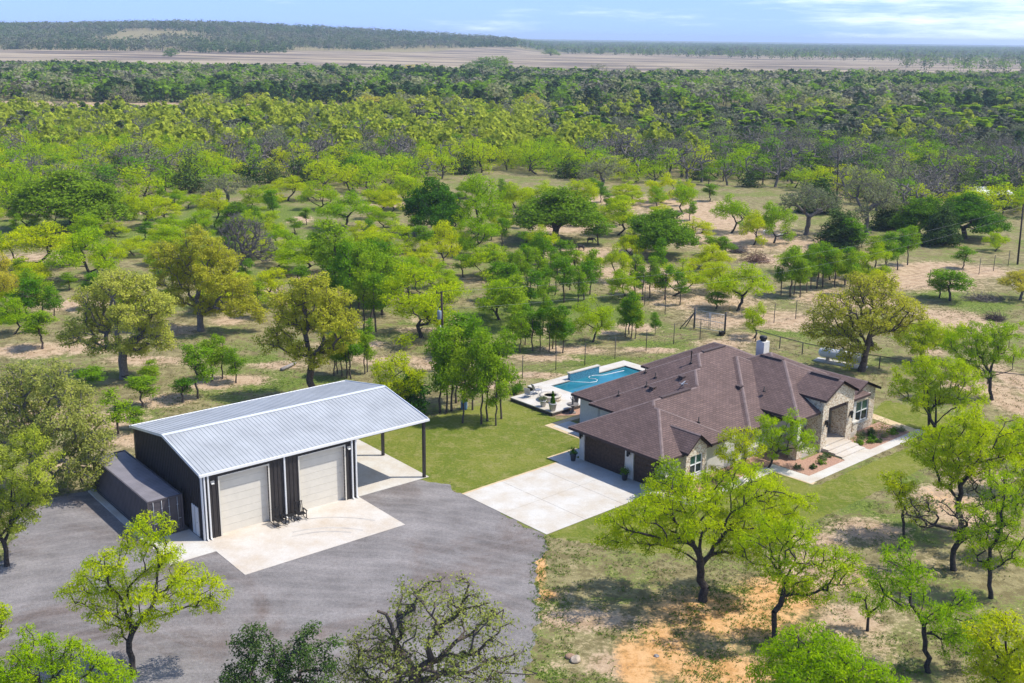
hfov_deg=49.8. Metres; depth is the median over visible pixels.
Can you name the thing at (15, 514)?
mesquite tree
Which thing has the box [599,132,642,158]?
bare oak tree
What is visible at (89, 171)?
oak tree
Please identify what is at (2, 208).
mesquite tree
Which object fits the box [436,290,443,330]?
utility pole
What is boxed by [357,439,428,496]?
lean to slab
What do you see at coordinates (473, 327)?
elm tree
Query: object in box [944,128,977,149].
bare oak tree
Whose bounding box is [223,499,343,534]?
shop floor
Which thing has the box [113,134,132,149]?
mesquite tree
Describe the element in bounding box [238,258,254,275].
elm tree
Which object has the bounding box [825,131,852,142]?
oak tree
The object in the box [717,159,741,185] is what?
bare oak tree
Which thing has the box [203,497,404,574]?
shop apron
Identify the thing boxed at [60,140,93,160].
mesquite tree
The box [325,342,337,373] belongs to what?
elm tree
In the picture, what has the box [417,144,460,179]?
mesquite tree
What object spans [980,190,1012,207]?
shed
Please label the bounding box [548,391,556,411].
planter
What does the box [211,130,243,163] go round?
bare oak tree
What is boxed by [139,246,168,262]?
mesquite tree
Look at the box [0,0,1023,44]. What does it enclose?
sky
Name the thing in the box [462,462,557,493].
driveway edge
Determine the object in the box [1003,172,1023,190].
bare oak tree
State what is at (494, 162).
mesquite tree
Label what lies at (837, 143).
bare oak tree
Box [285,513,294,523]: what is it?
patio table
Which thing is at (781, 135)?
oak tree
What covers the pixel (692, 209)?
elm tree
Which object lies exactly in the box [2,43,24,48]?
juniper tree
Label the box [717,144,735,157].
bare oak tree
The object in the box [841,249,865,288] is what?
elm tree
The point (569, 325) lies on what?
elm tree
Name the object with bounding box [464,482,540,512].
driveway
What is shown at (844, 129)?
juniper woods
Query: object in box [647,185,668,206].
mesquite tree
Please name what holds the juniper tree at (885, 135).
on the ground at (470, 453)
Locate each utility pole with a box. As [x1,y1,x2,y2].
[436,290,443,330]
[836,150,838,192]
[1016,204,1023,264]
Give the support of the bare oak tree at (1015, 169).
on the ground at (470, 453)
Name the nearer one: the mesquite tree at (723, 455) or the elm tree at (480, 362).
the mesquite tree at (723, 455)
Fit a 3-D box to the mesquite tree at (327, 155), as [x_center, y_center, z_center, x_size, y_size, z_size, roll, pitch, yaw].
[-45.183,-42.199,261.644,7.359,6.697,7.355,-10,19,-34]
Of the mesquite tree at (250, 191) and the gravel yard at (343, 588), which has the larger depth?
the mesquite tree at (250, 191)
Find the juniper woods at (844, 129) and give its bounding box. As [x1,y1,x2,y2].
[16,101,1023,147]
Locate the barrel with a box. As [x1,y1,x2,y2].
[461,401,466,409]
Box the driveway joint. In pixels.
[463,473,631,534]
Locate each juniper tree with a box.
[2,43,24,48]
[39,160,57,175]
[90,171,118,192]
[95,168,120,187]
[103,148,126,173]
[149,144,168,169]
[160,163,177,184]
[160,166,178,187]
[171,156,207,192]
[178,149,206,180]
[215,620,345,682]
[235,157,270,186]
[258,160,286,182]
[282,151,318,183]
[329,152,347,173]
[330,147,348,165]
[343,148,361,171]
[354,135,376,155]
[449,149,478,174]
[483,137,501,162]
[527,131,546,154]
[551,151,581,178]
[570,140,584,152]
[579,132,594,151]
[613,154,631,173]
[625,146,650,170]
[634,144,658,173]
[642,143,666,167]
[688,163,712,180]
[712,46,725,54]
[715,149,728,165]
[725,154,743,175]
[732,128,748,147]
[736,166,762,187]
[743,139,756,159]
[743,161,770,179]
[750,149,770,168]
[759,146,776,166]
[768,158,793,179]
[772,152,795,175]
[786,153,816,180]
[793,177,842,214]
[809,140,834,168]
[811,154,836,178]
[813,207,868,250]
[827,158,860,185]
[864,152,882,171]
[868,198,909,230]
[872,131,892,141]
[904,129,924,149]
[912,156,928,172]
[912,165,927,179]
[917,202,964,246]
[918,136,940,151]
[934,179,953,198]
[948,160,974,188]
[952,173,982,192]
[953,137,966,152]
[959,177,980,190]
[961,167,988,187]
[976,158,1002,188]
[985,178,1003,188]
[992,183,1011,208]
[996,164,1012,182]
[1000,165,1023,193]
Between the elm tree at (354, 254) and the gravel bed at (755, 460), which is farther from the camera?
the elm tree at (354, 254)
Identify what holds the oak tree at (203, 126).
on the ground at (470, 453)
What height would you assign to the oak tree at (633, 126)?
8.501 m
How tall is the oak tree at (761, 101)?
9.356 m
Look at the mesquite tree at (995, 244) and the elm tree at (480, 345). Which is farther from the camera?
the mesquite tree at (995, 244)
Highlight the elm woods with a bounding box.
[23,101,1023,132]
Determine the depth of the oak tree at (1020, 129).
359.74 m
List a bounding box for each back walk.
[544,415,579,437]
[554,421,578,435]
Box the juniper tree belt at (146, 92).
[0,59,1023,109]
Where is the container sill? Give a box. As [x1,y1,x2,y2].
[88,489,146,541]
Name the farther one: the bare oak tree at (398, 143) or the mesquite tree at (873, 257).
the bare oak tree at (398, 143)
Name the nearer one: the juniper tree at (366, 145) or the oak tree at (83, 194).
the oak tree at (83, 194)
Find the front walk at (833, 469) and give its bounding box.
[655,429,926,504]
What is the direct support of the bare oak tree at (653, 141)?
on the ground at (470, 453)
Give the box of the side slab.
[150,530,215,564]
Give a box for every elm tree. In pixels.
[1,123,30,135]
[1,150,25,169]
[5,277,42,319]
[8,213,22,230]
[13,258,27,269]
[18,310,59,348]
[19,267,42,290]
[26,275,56,311]
[41,135,61,149]
[41,285,65,315]
[44,153,72,169]
[51,151,70,167]
[53,125,76,141]
[59,272,79,289]
[64,364,105,388]
[77,271,101,305]
[84,162,120,182]
[90,225,101,245]
[95,162,117,181]
[96,386,135,433]
[113,292,138,313]
[118,156,152,180]
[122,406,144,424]
[123,375,160,407]
[135,221,152,239]
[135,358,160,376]
[142,158,174,174]
[143,249,164,273]
[147,166,177,189]
[154,186,166,200]
[159,146,175,163]
[166,193,181,206]
[167,377,196,402]
[178,342,218,398]
[196,338,224,380]
[208,333,228,378]
[220,234,230,244]
[220,347,249,382]
[232,122,248,129]
[234,127,247,137]
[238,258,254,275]
[240,136,263,155]
[243,281,269,317]
[249,110,267,122]
[262,190,281,211]
[278,136,298,151]
[280,265,293,275]
[284,217,304,233]
[286,264,313,293]
[298,207,312,224]
[300,137,312,153]
[305,239,328,268]
[307,215,358,274]
[316,262,337,290]
[323,331,343,375]
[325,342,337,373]
[326,243,356,304]
[330,329,351,375]
[332,240,359,320]
[333,339,358,377]
[335,138,355,153]
[335,326,364,378]
[340,154,361,172]
[341,239,375,313]
[344,148,371,175]
[348,251,377,329]
[354,237,392,280]
[355,329,377,373]
[356,243,385,318]
[358,271,393,331]
[358,317,374,371]
[360,220,374,231]
[366,252,403,314]
[376,136,399,157]
[377,144,390,158]
[379,244,410,304]
[397,229,412,239]
[407,215,419,237]
[409,225,435,243]
[424,325,454,412]
[428,328,462,412]
[429,324,472,410]
[443,346,477,422]
[444,311,489,342]
[445,337,474,402]
[450,253,473,276]
[451,133,461,140]
[455,191,464,201]
[459,315,483,409]
[460,195,473,212]
[461,140,486,166]
[467,326,499,423]
[471,332,501,420]
[477,138,499,149]
[483,353,512,425]
[485,261,509,283]
[486,250,504,272]
[490,325,521,418]
[493,262,520,290]
[494,217,509,245]
[495,272,526,316]
[496,178,507,191]
[498,139,516,154]
[500,211,512,228]
[501,251,519,269]
[504,304,524,345]
[510,309,531,352]
[511,249,530,277]
[516,230,532,245]
[516,243,533,259]
[517,268,544,309]
[519,302,532,344]
[523,245,534,286]
[523,310,545,350]
[527,247,549,291]
[529,230,554,268]
[529,235,546,251]
[530,307,546,349]
[535,280,550,328]
[540,266,558,295]
[543,251,561,294]
[543,299,558,351]
[543,308,554,348]
[546,241,558,266]
[547,307,567,352]
[548,239,572,257]
[549,304,575,352]
[550,256,577,302]
[562,242,577,289]
[564,250,585,270]
[570,265,590,306]
[572,259,598,299]
[576,136,594,145]
[581,216,615,244]
[581,248,603,294]
[588,177,597,197]
[594,149,612,168]
[594,181,609,201]
[603,193,614,208]
[615,297,629,336]
[620,290,641,338]
[623,295,641,333]
[626,254,647,291]
[626,300,644,338]
[634,265,654,299]
[644,255,662,297]
[644,455,700,502]
[649,237,667,274]
[649,312,661,333]
[653,264,675,298]
[672,126,685,138]
[673,269,690,304]
[682,202,697,220]
[692,129,713,144]
[695,139,712,149]
[695,146,714,157]
[697,166,717,183]
[701,183,720,201]
[702,235,723,252]
[703,291,731,308]
[709,134,729,156]
[713,159,737,180]
[714,236,738,255]
[735,143,759,157]
[737,141,760,159]
[754,157,776,184]
[756,152,774,166]
[757,122,772,133]
[757,137,784,153]
[762,127,777,140]
[772,259,789,294]
[780,245,808,296]
[783,149,808,163]
[787,261,798,294]
[791,167,811,188]
[791,257,813,297]
[793,148,820,167]
[799,243,820,292]
[801,129,821,143]
[807,243,824,288]
[808,246,833,288]
[814,241,838,287]
[815,142,832,151]
[816,129,836,145]
[818,139,834,148]
[828,248,846,287]
[832,137,854,148]
[837,246,860,284]
[839,217,871,245]
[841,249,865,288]
[845,137,868,145]
[852,142,880,157]
[857,143,887,164]
[857,160,877,173]
[865,235,883,267]
[872,141,902,158]
[872,155,891,171]
[874,230,901,272]
[891,176,919,196]
[894,228,911,269]
[896,180,918,199]
[900,146,922,160]
[901,224,921,264]
[913,147,941,165]
[920,129,941,140]
[926,268,952,297]
[931,269,976,300]
[932,158,955,174]
[936,146,956,159]
[948,245,977,268]
[950,154,979,170]
[976,174,1012,189]
[987,155,1007,169]
[998,149,1023,168]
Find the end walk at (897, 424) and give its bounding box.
[872,414,915,431]
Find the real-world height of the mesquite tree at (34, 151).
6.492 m
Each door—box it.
[149,500,165,534]
[165,496,181,529]
[191,503,199,536]
[217,464,271,535]
[298,445,346,510]
[583,435,625,473]
[631,454,657,488]
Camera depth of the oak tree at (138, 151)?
260.35 m
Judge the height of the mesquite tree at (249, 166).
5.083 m
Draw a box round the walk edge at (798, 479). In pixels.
[776,472,816,484]
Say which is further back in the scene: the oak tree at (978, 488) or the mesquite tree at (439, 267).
the mesquite tree at (439, 267)
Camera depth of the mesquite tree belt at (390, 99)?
485.27 m
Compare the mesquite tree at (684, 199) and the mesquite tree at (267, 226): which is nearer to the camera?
the mesquite tree at (267, 226)
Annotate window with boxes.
[690,453,701,475]
[855,399,867,422]
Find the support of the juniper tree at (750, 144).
on the ground at (470, 453)
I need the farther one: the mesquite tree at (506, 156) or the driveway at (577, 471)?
the mesquite tree at (506, 156)
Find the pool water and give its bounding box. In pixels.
[553,367,639,392]
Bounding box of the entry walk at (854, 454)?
[842,448,869,459]
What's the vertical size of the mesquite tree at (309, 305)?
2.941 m
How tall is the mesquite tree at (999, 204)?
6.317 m
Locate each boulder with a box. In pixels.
[565,653,574,659]
[570,655,580,663]
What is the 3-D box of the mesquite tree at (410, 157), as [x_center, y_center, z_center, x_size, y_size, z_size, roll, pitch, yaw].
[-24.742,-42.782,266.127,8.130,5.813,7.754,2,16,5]
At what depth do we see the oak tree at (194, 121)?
337.73 m
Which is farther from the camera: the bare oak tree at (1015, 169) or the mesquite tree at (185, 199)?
the bare oak tree at (1015, 169)
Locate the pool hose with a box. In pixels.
[569,370,623,382]
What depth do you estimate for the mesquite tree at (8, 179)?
216.34 m
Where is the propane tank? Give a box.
[813,348,867,368]
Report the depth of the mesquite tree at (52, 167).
219.32 m
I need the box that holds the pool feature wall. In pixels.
[567,364,599,380]
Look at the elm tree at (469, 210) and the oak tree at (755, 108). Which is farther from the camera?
the oak tree at (755, 108)
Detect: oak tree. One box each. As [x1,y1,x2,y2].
[0,130,21,148]
[0,167,135,229]
[0,251,20,292]
[0,355,117,492]
[2,129,30,150]
[2,151,35,171]
[10,153,56,173]
[17,156,44,176]
[19,123,42,142]
[26,115,58,131]
[37,162,93,179]
[49,98,74,110]
[55,267,179,379]
[68,161,104,179]
[70,139,94,158]
[75,147,108,170]
[81,154,111,173]
[82,112,103,119]
[92,118,116,133]
[108,85,142,100]
[108,142,129,171]
[117,152,153,183]
[118,116,145,131]
[119,139,167,176]
[121,135,166,173]
[128,128,148,151]
[135,161,158,188]
[136,117,155,129]
[145,223,270,331]
[151,152,180,168]
[162,48,179,56]
[172,141,198,157]
[174,117,204,127]
[175,147,202,166]
[190,89,212,103]
[192,143,224,156]
[193,138,219,161]
[196,172,260,203]
[202,123,223,147]
[208,125,234,137]
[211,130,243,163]
[212,96,232,106]
[212,200,264,228]
[215,130,241,158]
[215,211,278,272]
[222,147,241,162]
[226,143,253,173]
[232,147,270,173]
[238,127,256,139]
[242,137,281,164]
[244,92,274,103]
[251,270,363,387]
[253,135,284,170]
[254,134,292,161]
[255,124,287,156]
[265,130,298,165]
[269,125,299,142]
[271,143,296,169]
[279,151,303,174]
[285,134,309,166]
[299,137,331,159]
[300,138,319,158]
[302,104,323,120]
[304,131,338,154]
[313,128,339,151]
[327,570,537,682]
[344,138,373,152]
[348,118,373,138]
[352,127,381,148]
[355,93,381,101]
[357,138,385,155]
[370,144,386,157]
[377,134,416,158]
[382,127,416,156]
[390,372,431,412]
[400,175,462,234]
[402,147,419,158]
[415,155,447,180]
[434,140,461,169]
[451,136,468,148]
[461,56,505,67]
[469,125,481,136]
[491,55,512,67]
[502,104,524,116]
[508,185,605,240]
[523,93,542,102]
[532,109,557,121]
[541,48,560,55]
[574,136,607,159]
[576,155,628,189]
[591,64,609,71]
[597,128,617,155]
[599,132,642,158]
[599,140,616,152]
[605,117,626,128]
[609,130,635,157]
[617,119,633,128]
[619,207,701,250]
[623,143,650,178]
[625,138,656,153]
[629,119,647,136]
[643,137,661,149]
[647,146,673,175]
[652,139,679,169]
[655,149,676,172]
[657,136,685,158]
[665,137,700,176]
[669,147,708,181]
[671,117,690,127]
[674,127,704,144]
[678,153,699,174]
[688,151,720,181]
[698,133,716,146]
[706,115,734,130]
[706,125,726,143]
[708,137,724,154]
[708,153,732,175]
[710,124,726,146]
[716,128,743,146]
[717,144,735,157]
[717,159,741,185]
[724,113,739,123]
[734,124,765,143]
[734,152,767,173]
[747,102,764,111]
[750,95,768,106]
[751,134,780,154]
[758,150,792,186]
[762,140,789,168]
[764,107,783,118]
[764,123,791,141]
[772,134,797,153]
[773,132,790,151]
[776,158,800,181]
[776,178,844,234]
[777,153,811,183]
[780,113,795,119]
[780,138,813,176]
[790,131,815,147]
[794,120,819,141]
[797,118,813,123]
[798,136,824,153]
[798,270,931,371]
[799,139,827,167]
[820,143,851,160]
[820,145,855,166]
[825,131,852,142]
[827,139,850,158]
[827,163,862,197]
[831,167,849,187]
[839,113,857,122]
[839,165,912,234]
[840,140,866,154]
[844,146,872,164]
[845,144,878,167]
[850,134,873,151]
[850,136,874,154]
[856,161,873,171]
[864,139,897,156]
[865,152,904,181]
[874,140,908,166]
[877,136,898,150]
[878,146,908,167]
[878,154,920,194]
[879,148,904,165]
[879,166,910,186]
[887,177,936,205]
[887,194,949,236]
[895,158,920,186]
[895,164,925,182]
[896,117,908,126]
[897,142,919,159]
[898,168,933,196]
[900,492,1009,571]
[907,126,926,138]
[908,174,936,198]
[910,168,964,196]
[911,150,954,181]
[914,166,946,191]
[914,175,946,197]
[925,171,957,192]
[926,107,941,115]
[927,123,958,145]
[931,150,954,163]
[932,145,967,172]
[933,165,959,185]
[939,115,961,125]
[939,191,1013,238]
[941,160,969,187]
[944,104,956,111]
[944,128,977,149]
[945,152,971,168]
[947,148,980,168]
[949,145,977,174]
[950,118,972,141]
[956,146,998,172]
[957,180,980,192]
[963,458,1023,529]
[973,164,998,186]
[975,143,992,153]
[975,154,1013,185]
[981,107,998,114]
[984,144,1010,169]
[994,132,1022,148]
[994,134,1012,147]
[996,269,1023,299]
[997,143,1023,166]
[998,144,1023,175]
[1000,123,1023,136]
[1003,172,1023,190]
[1005,164,1022,176]
[1006,102,1023,110]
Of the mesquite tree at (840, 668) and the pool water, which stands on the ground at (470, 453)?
the mesquite tree at (840, 668)
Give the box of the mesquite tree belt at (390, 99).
[13,87,1023,114]
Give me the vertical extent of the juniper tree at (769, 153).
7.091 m
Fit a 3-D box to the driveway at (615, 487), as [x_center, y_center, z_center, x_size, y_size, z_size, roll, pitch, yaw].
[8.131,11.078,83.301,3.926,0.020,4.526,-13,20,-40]
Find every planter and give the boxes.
[537,396,547,406]
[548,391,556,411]
[568,447,577,460]
[619,466,630,480]
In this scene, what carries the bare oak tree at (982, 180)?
on the ground at (470, 453)
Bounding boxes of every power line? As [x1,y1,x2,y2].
[441,206,1021,291]
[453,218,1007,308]
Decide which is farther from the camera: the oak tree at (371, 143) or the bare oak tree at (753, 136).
the bare oak tree at (753, 136)
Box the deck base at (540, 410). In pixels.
[511,366,638,415]
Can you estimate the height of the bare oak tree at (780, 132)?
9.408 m
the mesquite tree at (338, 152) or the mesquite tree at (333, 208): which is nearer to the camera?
the mesquite tree at (333, 208)
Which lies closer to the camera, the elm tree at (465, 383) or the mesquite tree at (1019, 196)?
the elm tree at (465, 383)
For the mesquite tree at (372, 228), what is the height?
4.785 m
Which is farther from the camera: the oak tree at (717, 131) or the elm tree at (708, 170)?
the oak tree at (717, 131)
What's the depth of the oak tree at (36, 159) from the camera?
235.47 m
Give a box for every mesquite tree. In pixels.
[0,144,11,163]
[0,161,28,192]
[0,180,21,209]
[0,207,6,217]
[0,220,83,273]
[0,280,18,311]
[0,296,37,334]
[0,423,65,566]
[0,602,13,640]
[0,622,138,682]
[1,156,45,191]
[1,168,42,195]
[2,203,46,227]
[7,140,40,164]
[9,171,49,195]
[9,261,54,280]
[10,224,39,245]
[14,139,50,155]
[15,145,49,159]
[19,131,42,151]
[23,164,52,181]
[34,162,70,178]
[38,226,122,280]
[39,142,67,158]
[43,210,68,222]
[46,145,80,167]
[52,509,233,674]
[56,137,85,151]
[58,153,77,164]
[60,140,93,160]
[65,156,98,180]
[67,212,104,238]
[75,134,98,147]
[79,135,112,164]
[80,150,110,176]
[83,138,121,163]
[87,238,127,272]
[91,133,114,153]
[100,137,134,162]
[101,218,131,236]
[103,140,140,164]
[111,133,136,146]
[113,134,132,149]
[117,162,164,200]
[117,191,140,207]
[117,235,156,255]
[120,185,164,227]
[122,174,150,195]
[124,196,145,218]
[127,132,160,155]
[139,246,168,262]
[143,168,173,191]
[145,147,178,167]
[146,137,173,162]
[146,225,188,243]
[147,223,179,239]
[149,197,184,218]
[154,214,191,234]
[157,134,180,153]
[164,188,186,199]
[165,144,189,166]
[170,156,182,171]
[171,133,205,152]
[172,157,205,180]
[174,168,196,188]
[175,190,202,208]
[177,246,218,271]
[178,209,216,236]
[188,282,237,306]
[190,145,221,173]
[190,149,221,176]
[195,158,236,187]
[195,188,232,227]
[198,155,241,181]
[210,141,230,165]
[210,158,236,176]
[211,155,249,181]
[217,271,254,293]
[224,209,259,236]
[236,234,269,254]
[237,159,264,175]
[237,185,264,205]
[240,144,267,164]
[246,267,289,305]
[250,206,279,222]
[254,185,269,198]
[256,239,295,265]
[257,187,279,208]
[258,157,286,175]
[258,216,285,242]
[261,223,301,247]
[264,175,310,202]
[269,146,289,172]
[272,238,323,269]
[278,143,317,171]
[287,151,312,174]
[287,297,338,311]
[295,175,340,207]
[301,157,328,180]
[301,189,329,200]
[302,155,343,188]
[307,157,343,183]
[313,149,337,172]
[315,191,374,227]
[320,142,356,162]
[333,166,349,185]
[335,166,364,190]
[336,153,366,173]
[339,142,365,155]
[339,163,363,188]
[343,154,372,183]
[348,158,386,190]
[349,220,380,241]
[355,154,380,185]
[356,220,419,252]
[357,233,376,243]
[358,150,386,178]
[358,202,382,216]
[361,183,390,208]
[368,210,400,227]
[370,154,404,188]
[370,350,426,398]
[375,169,410,187]
[375,262,471,347]
[377,189,404,213]
[383,150,408,176]
[385,174,429,197]
[388,154,417,176]
[393,152,416,174]
[394,152,420,173]
[395,254,439,294]
[397,157,434,178]
[398,176,418,191]
[403,240,442,272]
[408,144,439,174]
[411,137,431,160]
[415,140,436,156]
[416,219,462,265]
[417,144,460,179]
[418,258,455,283]
[430,273,463,297]
[435,152,456,173]
[436,142,468,169]
[443,224,472,252]
[450,138,474,160]
[451,173,514,234]
[455,179,477,197]
[456,213,508,252]
[458,242,512,278]
[463,136,490,163]
[465,138,498,173]
[470,143,490,166]
[473,277,529,319]
[476,146,504,168]
[489,212,513,229]
[494,146,519,169]
[496,148,523,168]
[496,181,534,214]
[502,145,524,164]
[511,138,545,172]
[516,140,548,165]
[519,142,554,173]
[519,179,557,204]
[524,224,559,258]
[530,135,556,158]
[539,140,566,166]
[545,150,578,173]
[546,142,573,166]
[562,146,591,170]
[564,178,599,202]
[567,149,589,169]
[568,147,605,178]
[571,293,615,342]
[581,251,602,263]
[586,147,613,173]
[589,155,621,179]
[590,459,819,602]
[593,197,637,234]
[602,243,633,276]
[605,268,642,300]
[609,184,644,195]
[613,158,636,178]
[613,179,639,194]
[613,195,636,204]
[615,227,644,257]
[620,155,646,172]
[621,164,645,181]
[626,190,646,204]
[634,157,669,182]
[643,173,680,202]
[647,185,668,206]
[648,148,684,176]
[648,203,671,215]
[651,257,707,295]
[663,148,692,169]
[670,178,698,212]
[674,179,695,195]
[681,256,716,276]
[682,145,715,177]
[682,216,716,242]
[688,243,736,264]
[698,262,733,291]
[704,261,776,310]
[705,156,731,177]
[707,426,766,479]
[708,193,751,232]
[727,148,752,176]
[730,514,867,641]
[731,158,749,178]
[732,147,757,167]
[737,209,770,246]
[741,300,766,337]
[745,619,911,682]
[753,407,819,467]
[759,201,798,242]
[773,249,807,264]
[779,164,806,187]
[797,164,833,191]
[802,166,833,187]
[820,247,841,279]
[827,163,861,185]
[828,164,867,192]
[843,168,884,203]
[845,581,891,631]
[857,241,893,278]
[859,535,988,673]
[867,269,896,292]
[876,470,936,539]
[886,352,990,434]
[887,151,920,168]
[891,317,969,358]
[895,146,920,165]
[899,183,937,207]
[900,400,1023,537]
[904,139,935,164]
[922,150,955,169]
[934,183,961,205]
[937,319,1023,400]
[944,182,983,201]
[949,467,1023,598]
[961,607,1023,682]
[972,187,1010,212]
[976,187,998,200]
[981,227,1009,251]
[985,183,1023,213]
[996,419,1023,491]
[998,453,1023,493]
[1005,173,1023,205]
[1006,186,1023,206]
[1011,188,1023,208]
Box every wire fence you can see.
[427,315,725,402]
[594,263,693,323]
[725,250,1022,332]
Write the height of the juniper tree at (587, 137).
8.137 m
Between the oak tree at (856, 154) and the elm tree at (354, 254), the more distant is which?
the oak tree at (856, 154)
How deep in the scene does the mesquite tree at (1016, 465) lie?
71.54 m
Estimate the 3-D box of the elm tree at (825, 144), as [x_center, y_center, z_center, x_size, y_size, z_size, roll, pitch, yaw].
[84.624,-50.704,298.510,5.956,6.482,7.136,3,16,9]
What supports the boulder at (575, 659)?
on the ground at (470, 453)
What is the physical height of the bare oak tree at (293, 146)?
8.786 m
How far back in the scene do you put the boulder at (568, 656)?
60.33 m
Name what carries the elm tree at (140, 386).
on the ground at (470, 453)
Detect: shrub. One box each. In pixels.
[506,384,522,394]
[509,380,525,391]
[793,462,803,469]
[810,463,817,468]
[815,459,826,464]
[817,454,826,459]
[854,439,864,445]
[856,429,866,435]
[856,434,866,439]
[865,437,876,442]
[866,430,874,435]
[868,417,890,433]
[874,438,882,442]
[887,428,898,434]
[896,425,905,431]
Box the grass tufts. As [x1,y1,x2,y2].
[0,274,1023,682]
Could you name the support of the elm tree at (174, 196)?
on the ground at (470, 453)
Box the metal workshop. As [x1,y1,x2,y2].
[129,380,429,540]
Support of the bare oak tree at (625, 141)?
on the ground at (470, 453)
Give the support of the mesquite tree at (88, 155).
on the ground at (470, 453)
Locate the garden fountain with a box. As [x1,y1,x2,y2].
[567,396,578,413]
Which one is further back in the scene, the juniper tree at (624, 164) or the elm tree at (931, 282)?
the juniper tree at (624, 164)
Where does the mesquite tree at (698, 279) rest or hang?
on the ground at (470, 453)
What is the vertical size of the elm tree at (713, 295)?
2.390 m
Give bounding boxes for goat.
[586,237,596,242]
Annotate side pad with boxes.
[549,449,578,461]
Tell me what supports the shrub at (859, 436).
on the gravel bed at (871, 445)
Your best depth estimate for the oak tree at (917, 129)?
348.43 m
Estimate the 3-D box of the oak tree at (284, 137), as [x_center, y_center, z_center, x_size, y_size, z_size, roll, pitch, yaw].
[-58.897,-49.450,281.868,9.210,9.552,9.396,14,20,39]
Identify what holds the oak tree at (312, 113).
on the ground at (470, 453)
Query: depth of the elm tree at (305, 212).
195.23 m
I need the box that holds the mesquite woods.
[0,94,977,158]
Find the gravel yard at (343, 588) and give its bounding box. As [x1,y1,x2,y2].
[0,480,547,682]
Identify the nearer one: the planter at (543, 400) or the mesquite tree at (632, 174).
the planter at (543, 400)
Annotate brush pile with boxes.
[727,244,749,253]
[734,245,774,263]
[951,290,1015,302]
[981,308,1007,322]
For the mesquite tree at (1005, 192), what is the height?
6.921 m
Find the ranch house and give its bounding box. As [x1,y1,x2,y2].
[568,335,880,490]
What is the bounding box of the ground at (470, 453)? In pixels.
[0,27,1023,682]
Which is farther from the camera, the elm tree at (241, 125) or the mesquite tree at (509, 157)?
the elm tree at (241, 125)
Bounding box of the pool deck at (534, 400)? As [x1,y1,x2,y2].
[510,360,644,413]
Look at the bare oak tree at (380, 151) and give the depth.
285.00 m
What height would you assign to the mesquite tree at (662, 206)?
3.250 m
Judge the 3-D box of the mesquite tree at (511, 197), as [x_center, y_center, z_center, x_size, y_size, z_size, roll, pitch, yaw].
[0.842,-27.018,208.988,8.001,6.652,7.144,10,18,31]
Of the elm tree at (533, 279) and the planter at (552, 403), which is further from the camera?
the elm tree at (533, 279)
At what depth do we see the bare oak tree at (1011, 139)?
325.54 m
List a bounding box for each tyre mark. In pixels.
[284,517,374,523]
[292,531,350,536]
[293,527,362,532]
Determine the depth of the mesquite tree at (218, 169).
236.79 m
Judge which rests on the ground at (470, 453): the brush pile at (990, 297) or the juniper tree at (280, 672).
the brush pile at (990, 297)
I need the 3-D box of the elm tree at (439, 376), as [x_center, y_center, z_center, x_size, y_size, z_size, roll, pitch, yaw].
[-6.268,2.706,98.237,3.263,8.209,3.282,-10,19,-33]
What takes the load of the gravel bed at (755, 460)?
on the ground at (470, 453)
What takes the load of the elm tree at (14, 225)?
on the ground at (470, 453)
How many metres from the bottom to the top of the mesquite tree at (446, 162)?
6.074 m
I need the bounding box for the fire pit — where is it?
[539,391,561,402]
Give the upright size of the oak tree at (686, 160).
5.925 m
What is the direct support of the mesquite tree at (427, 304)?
on the ground at (470, 453)
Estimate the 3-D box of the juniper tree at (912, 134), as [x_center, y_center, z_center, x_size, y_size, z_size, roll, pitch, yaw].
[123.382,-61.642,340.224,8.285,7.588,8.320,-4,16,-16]
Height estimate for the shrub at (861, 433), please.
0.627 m
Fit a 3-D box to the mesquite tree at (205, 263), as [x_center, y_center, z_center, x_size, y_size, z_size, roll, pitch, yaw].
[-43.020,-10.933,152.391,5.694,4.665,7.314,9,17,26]
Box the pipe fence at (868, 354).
[755,330,1023,384]
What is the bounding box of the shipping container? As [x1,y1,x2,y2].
[92,450,184,536]
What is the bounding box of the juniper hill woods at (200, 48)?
[0,20,517,52]
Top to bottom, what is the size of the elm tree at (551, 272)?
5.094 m
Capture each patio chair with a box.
[524,388,533,395]
[531,384,541,393]
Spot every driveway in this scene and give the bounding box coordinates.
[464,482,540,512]
[502,469,578,498]
[503,499,584,533]
[541,457,614,484]
[542,486,623,518]
[580,473,654,503]
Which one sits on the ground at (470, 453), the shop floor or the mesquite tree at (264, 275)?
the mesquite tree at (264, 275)
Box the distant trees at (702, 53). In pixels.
[483,38,1023,70]
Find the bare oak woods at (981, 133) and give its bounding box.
[1,99,1023,149]
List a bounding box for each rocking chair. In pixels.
[271,507,287,527]
[293,500,307,520]
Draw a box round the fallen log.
[280,362,296,370]
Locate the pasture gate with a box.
[680,307,726,333]
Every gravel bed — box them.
[555,408,579,415]
[672,457,769,497]
[753,450,844,475]
[851,422,908,448]

